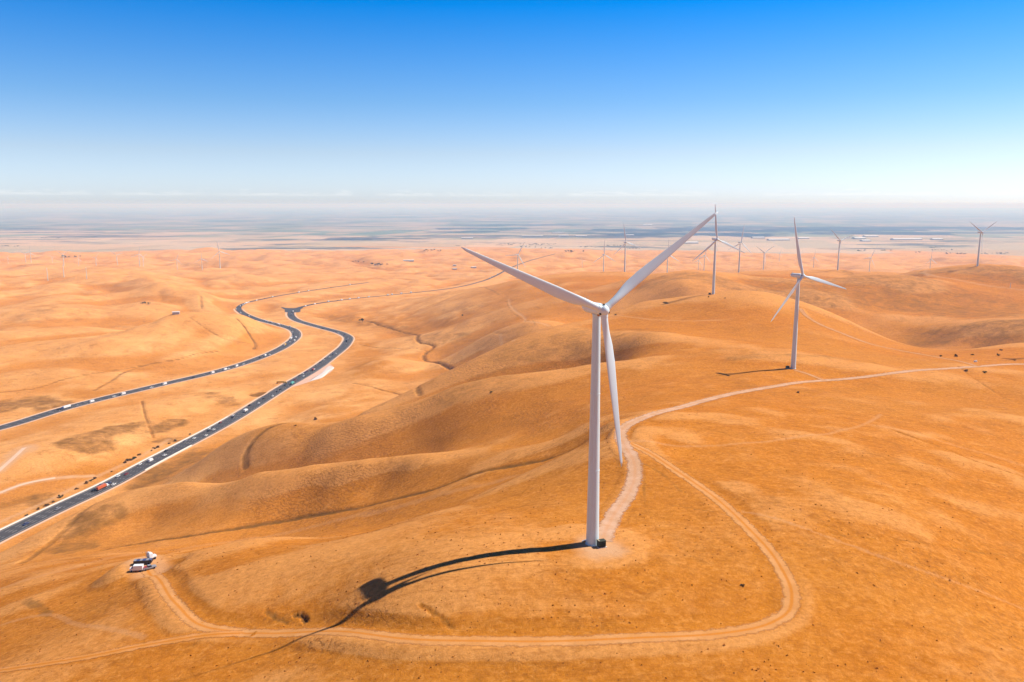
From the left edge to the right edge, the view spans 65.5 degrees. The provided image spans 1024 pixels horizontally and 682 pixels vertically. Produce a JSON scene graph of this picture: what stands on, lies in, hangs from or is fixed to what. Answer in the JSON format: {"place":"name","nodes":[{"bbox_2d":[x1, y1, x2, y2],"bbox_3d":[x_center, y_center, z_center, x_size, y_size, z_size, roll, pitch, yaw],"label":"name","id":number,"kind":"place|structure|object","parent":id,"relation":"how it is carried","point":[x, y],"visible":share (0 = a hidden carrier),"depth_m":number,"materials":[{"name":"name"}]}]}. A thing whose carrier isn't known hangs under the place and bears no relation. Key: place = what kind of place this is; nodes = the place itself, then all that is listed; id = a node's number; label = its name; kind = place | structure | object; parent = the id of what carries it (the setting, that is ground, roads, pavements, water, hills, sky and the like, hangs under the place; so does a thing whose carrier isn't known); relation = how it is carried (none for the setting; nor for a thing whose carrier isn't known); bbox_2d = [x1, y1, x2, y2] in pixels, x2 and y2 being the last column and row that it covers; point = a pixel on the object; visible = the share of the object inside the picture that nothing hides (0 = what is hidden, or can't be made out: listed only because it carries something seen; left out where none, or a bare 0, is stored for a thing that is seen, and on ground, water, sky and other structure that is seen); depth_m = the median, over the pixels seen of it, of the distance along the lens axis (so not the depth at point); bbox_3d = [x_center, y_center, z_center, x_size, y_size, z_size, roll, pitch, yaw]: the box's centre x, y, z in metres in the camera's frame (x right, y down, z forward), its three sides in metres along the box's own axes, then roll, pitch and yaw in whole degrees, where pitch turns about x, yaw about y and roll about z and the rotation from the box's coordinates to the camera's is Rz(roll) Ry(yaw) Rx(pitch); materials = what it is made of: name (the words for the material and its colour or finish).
{"place":"outdoors","nodes":[
{"label":"outdoors","id":0,"kind":"place"},
{"bbox_2d":[0,447,26,470],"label":"farm road","id":1,"kind":"structure","parent":0,"point":[11,459],"depth_m":890.65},
{"bbox_2d":[0,477,54,492],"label":"farm road","id":2,"kind":"structure","parent":0,"point":[26,483],"depth_m":842.63,"materials":[{"name":"beige soil"}]},
{"bbox_2d":[0,630,242,671],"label":"dirt track","id":3,"kind":"structure","parent":0,"point":[177,639],"depth_m":250.35,"materials":[{"name":"soil"}]},
{"bbox_2d":[281,307,301,311],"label":"road junction","id":4,"kind":"object","parent":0,"point":[292,309],"visible":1,"depth_m":2298.24,"materials":[{"name":"grey asphalt"}]},
{"bbox_2d":[142,443,801,646],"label":"dirt track","id":5,"kind":"structure","parent":0,"point":[790,601],"depth_m":232.68,"materials":[{"name":"soil"}]},
{"bbox_2d":[129,564,143,571],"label":"box van","id":6,"kind":"object","parent":5,"relation":"on","point":[135,567],"visible":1,"depth_m":334.57,"materials":[{"name":"white paint"}]},
{"bbox_2d":[143,564,156,570],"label":"pickup truck","id":7,"kind":"object","parent":5,"relation":"on","point":[149,566],"visible":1,"depth_m":336.83,"materials":[{"name":"grey paint"}]},
{"bbox_2d":[0,207,1023,681],"bbox_3d":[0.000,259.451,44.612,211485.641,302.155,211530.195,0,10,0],"label":"ground","id":8,"kind":"structure","parent":0,"point":[400,395],"depth_m":594.96,"materials":[{"name":"brown soil"}]},
{"bbox_2d":[133,558,152,563],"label":"flatbed trailer","id":9,"kind":"object","parent":8,"relation":"on","point":[144,560],"visible":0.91,"depth_m":341.42,"materials":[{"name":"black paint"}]},
{"bbox_2d":[1,309,291,424],"bbox_3d":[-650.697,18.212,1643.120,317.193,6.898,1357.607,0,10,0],"label":"road verge","id":10,"kind":"structure","parent":8,"relation":"on","point":[169,380],"depth_m":1372.04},
{"bbox_2d":[0,309,302,430],"bbox_3d":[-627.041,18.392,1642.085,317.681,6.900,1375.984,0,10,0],"label":"road verge","id":11,"kind":"structure","parent":8,"relation":"on","point":[168,384],"depth_m":1321.10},
{"bbox_2d":[146,552,156,558],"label":"tractor unit","id":12,"kind":"object","parent":8,"relation":"on","point":[151,555],"visible":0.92,"depth_m":345.66,"materials":[{"name":"white paint"}]},
{"bbox_2d":[0,312,343,528],"bbox_3d":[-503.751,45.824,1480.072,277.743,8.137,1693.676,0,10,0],"label":"road verge","id":13,"kind":"structure","parent":8,"relation":"on","point":[226,416],"depth_m":1200.76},
{"bbox_2d":[0,416,227,529],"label":"concrete barrier","id":14,"kind":"object","parent":13,"relation":"on","point":[106,479],"visible":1,"depth_m":850.48,"materials":[{"name":"white concrete"}]},
{"bbox_2d":[0,312,354,543],"bbox_3d":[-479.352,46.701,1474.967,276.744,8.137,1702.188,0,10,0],"label":"road verge","id":15,"kind":"structure","parent":8,"relation":"on","point":[171,456],"depth_m":916.16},
{"bbox_2d":[145,445,191,469],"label":"concrete barrier","id":16,"kind":"object","parent":15,"relation":"on","point":[167,457],"visible":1,"depth_m":931.52,"materials":[{"name":"white concrete"}]},
{"bbox_2d":[0,282,368,429],"bbox_3d":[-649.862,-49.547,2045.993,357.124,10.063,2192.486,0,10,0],"label":"highway","id":17,"kind":"structure","parent":8,"relation":"on","point":[54,411],"depth_m":1380.35,"materials":[{"name":"grey asphalt"}]},
{"bbox_2d":[211,244,229,267],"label":"wind turbine","id":18,"kind":"object","parent":8,"relation":"on","point":[219,255],"visible":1,"depth_m":3980.82,"materials":[{"name":"paint"}]},
{"bbox_2d":[0,254,552,541],"bbox_3d":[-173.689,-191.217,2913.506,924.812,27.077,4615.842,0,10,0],"label":"highway","id":19,"kind":"structure","parent":8,"relation":"on","point":[19,526],"depth_m":980.39,"materials":[{"name":"grey asphalt"}]},
{"bbox_2d":[96,483,108,490],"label":"semi truck","id":20,"kind":"object","parent":19,"relation":"on","point":[101,486],"visible":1,"depth_m":829.79,"materials":[{"name":"red paint"}]},
{"bbox_2d":[0,322,343,531],"bbox_3d":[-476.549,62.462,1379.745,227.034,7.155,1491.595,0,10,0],"label":"lane marking","id":21,"kind":"object","parent":19,"relation":"on","point":[142,462],"visible":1,"depth_m":884.97,"materials":[{"name":"paint"}]},
{"bbox_2d":[45,330,352,518],"bbox_3d":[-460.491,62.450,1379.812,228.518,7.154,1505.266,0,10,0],"label":"lane marking","id":22,"kind":"object","parent":19,"relation":"on","point":[185,447],"visible":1,"depth_m":968.18,"materials":[{"name":"paint"}]},
{"bbox_2d":[294,363,332,386],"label":"gravel lot","id":23,"kind":"structure","parent":8,"relation":"on","point":[312,376],"depth_m":1388.61,"materials":[{"name":"beige gravel"}]},
{"bbox_2d":[310,366,333,380],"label":"gravel pile","id":24,"kind":"object","parent":23,"relation":"on","point":[325,371],"visible":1,"depth_m":1396.80,"materials":[{"name":"white gravel"}]},
{"bbox_2d":[0,386,1022,681],"bbox_3d":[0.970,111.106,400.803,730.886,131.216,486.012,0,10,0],"label":"dry weeds","id":25,"kind":"object","parent":8,"relation":"on","point":[508,564],"visible":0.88,"depth_m":278.21,"materials":[{"name":"brown plant"}]},
{"bbox_2d":[509,242,524,278],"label":"wind turbine","id":26,"kind":"object","parent":8,"relation":"on","point":[517,257],"visible":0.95,"depth_m":3485.84,"materials":[{"name":"paint"}]},
{"bbox_2d":[461,212,717,545],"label":"wind turbine","id":27,"kind":"object","parent":8,"relation":"on","point":[599,312],"visible":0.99,"depth_m":256.04,"materials":[{"name":"paint"}]},
{"bbox_2d":[596,538,606,548],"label":"transformer","id":28,"kind":"object","parent":8,"relation":"on","point":[601,543],"visible":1,"depth_m":265.40,"materials":[{"name":"green paint"}]},
{"bbox_2d":[594,240,615,271],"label":"wind turbine","id":29,"kind":"object","parent":8,"relation":"on","point":[603,256],"visible":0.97,"depth_m":3683.87,"materials":[{"name":"paint"}]},
{"bbox_2d":[616,228,639,271],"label":"wind turbine","id":30,"kind":"object","parent":8,"relation":"on","point":[625,250],"visible":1,"depth_m":2148.39,"materials":[{"name":"paint"}]},
{"bbox_2d":[684,241,698,243],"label":"warehouse","id":31,"kind":"structure","parent":8,"relation":"on","point":[691,242],"depth_m":8430.66,"materials":[{"name":"white metal"}]},
{"bbox_2d":[693,204,744,293],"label":"wind turbine","id":32,"kind":"object","parent":8,"relation":"on","point":[714,261],"visible":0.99,"depth_m":1114.99,"materials":[{"name":"paint"}]},
{"bbox_2d":[728,224,751,271],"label":"wind turbine","id":33,"kind":"object","parent":8,"relation":"on","point":[739,251],"visible":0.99,"depth_m":2178.30,"materials":[{"name":"paint"}]},
{"bbox_2d":[756,246,773,269],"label":"wind turbine","id":34,"kind":"object","parent":8,"relation":"on","point":[764,252],"visible":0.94,"depth_m":3885.35,"materials":[{"name":"paint"}]},
{"bbox_2d":[767,239,789,240],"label":"warehouse","id":35,"kind":"structure","parent":8,"relation":"on","point":[777,239],"depth_m":9140.76,"materials":[{"name":"white metal"}]},
{"bbox_2d":[771,217,845,368],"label":"wind turbine","id":36,"kind":"object","parent":8,"relation":"on","point":[800,276],"visible":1,"depth_m":674.40,"materials":[{"name":"paint"}]},
{"bbox_2d":[832,231,853,269],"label":"wind turbine","id":37,"kind":"object","parent":8,"relation":"on","point":[839,240],"visible":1,"depth_m":2119.51,"materials":[{"name":"paint"}]},
{"bbox_2d":[862,235,878,236],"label":"warehouse","id":38,"kind":"structure","parent":8,"relation":"on","point":[870,236],"depth_m":10156.74,"materials":[{"name":"white metal"}]},
{"bbox_2d":[890,238,922,239],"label":"warehouse","id":39,"kind":"structure","parent":8,"relation":"on","point":[906,239],"depth_m":9279.84,"materials":[{"name":"white metal"}]},
{"bbox_2d":[970,222,995,265],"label":"wind turbine","id":40,"kind":"object","parent":8,"relation":"on","point":[980,231],"visible":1,"depth_m":1861.77,"materials":[{"name":"paint"}]},
{"bbox_2d":[0,0,1023,207],"label":"sky","id":41,"kind":"structure","parent":0,"point":[104,103],"materials":[{"name":"blue"}]},
{"bbox_2d":[794,370,824,380],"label":"gravel road","id":42,"kind":"structure","parent":0,"point":[810,375],"depth_m":665.94,"materials":[{"name":"beige gravel"}]},
{"bbox_2d":[599,363,1023,541],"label":"gravel road","id":43,"kind":"structure","parent":0,"point":[612,519],"depth_m":369.54,"materials":[{"name":"beige gravel"}]},
{"bbox_2d":[799,308,976,365],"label":"gravel road","id":44,"kind":"structure","parent":0,"point":[804,313],"depth_m":927.55,"materials":[{"name":"beige gravel"}]}
]}

